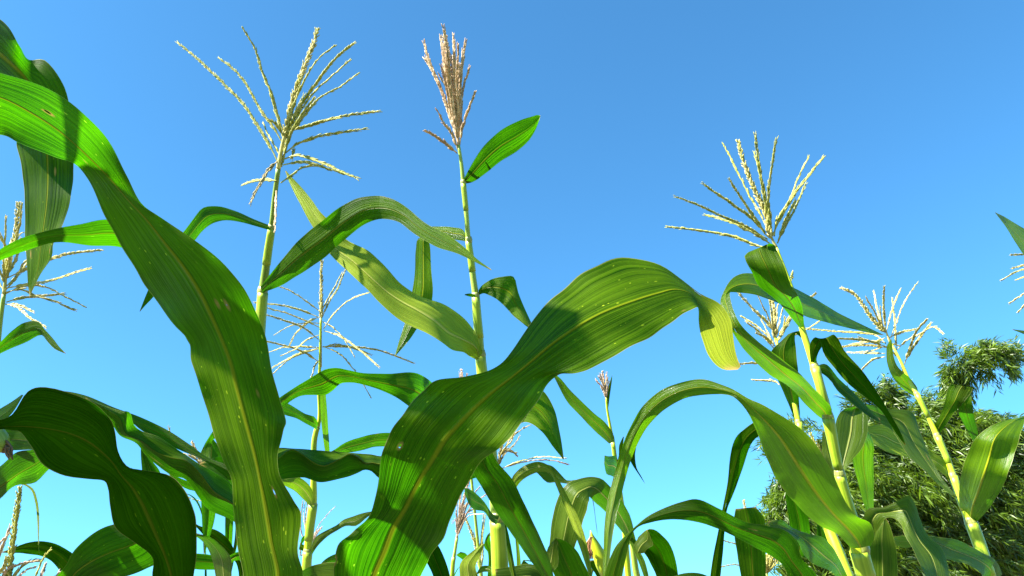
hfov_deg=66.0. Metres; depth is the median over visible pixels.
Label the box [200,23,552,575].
corn plant
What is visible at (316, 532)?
corn plant
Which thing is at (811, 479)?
corn plant
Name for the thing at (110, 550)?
corn plant
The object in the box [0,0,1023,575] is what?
sky
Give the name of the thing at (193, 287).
corn plant
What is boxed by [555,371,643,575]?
corn plant
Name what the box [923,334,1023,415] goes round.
bamboo clump
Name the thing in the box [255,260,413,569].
corn plant
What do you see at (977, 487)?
corn plant
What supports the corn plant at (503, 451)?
on the ground
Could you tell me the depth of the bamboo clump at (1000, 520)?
8.52 m
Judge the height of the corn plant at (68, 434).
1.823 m
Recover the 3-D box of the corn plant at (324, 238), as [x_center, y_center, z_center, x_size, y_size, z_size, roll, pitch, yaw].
[-0.208,0.801,0.867,0.554,2.400,0.698,-4,-28,8]
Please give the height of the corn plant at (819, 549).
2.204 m
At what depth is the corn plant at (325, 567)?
1.15 m
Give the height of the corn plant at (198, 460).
2.133 m
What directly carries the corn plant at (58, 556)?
on the ground
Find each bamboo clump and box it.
[750,386,1023,575]
[834,373,912,418]
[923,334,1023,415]
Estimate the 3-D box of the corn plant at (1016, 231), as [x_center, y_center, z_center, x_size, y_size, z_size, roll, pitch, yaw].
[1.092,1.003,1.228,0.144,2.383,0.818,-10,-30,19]
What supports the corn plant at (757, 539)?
on the ground
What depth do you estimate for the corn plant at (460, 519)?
2.19 m
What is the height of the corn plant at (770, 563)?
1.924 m
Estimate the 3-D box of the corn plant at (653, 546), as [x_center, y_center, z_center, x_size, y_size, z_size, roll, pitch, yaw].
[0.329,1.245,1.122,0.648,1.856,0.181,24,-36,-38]
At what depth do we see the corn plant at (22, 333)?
1.28 m
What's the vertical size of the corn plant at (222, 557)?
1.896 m
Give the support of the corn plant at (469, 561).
on the ground
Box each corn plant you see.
[0,20,152,575]
[0,73,302,575]
[0,201,103,353]
[0,387,242,575]
[0,485,71,575]
[140,26,563,459]
[141,432,242,575]
[167,425,202,500]
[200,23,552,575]
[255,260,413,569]
[300,500,335,565]
[303,554,335,575]
[334,257,740,575]
[450,481,485,575]
[459,369,491,575]
[495,462,599,575]
[498,425,569,467]
[549,477,677,575]
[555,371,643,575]
[603,132,956,575]
[604,499,816,575]
[710,292,853,575]
[722,540,778,575]
[806,281,1023,575]
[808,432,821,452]
[995,212,1023,333]
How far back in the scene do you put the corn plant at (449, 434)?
0.86 m
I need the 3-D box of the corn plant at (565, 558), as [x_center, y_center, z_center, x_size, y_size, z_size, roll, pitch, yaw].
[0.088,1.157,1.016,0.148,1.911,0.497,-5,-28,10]

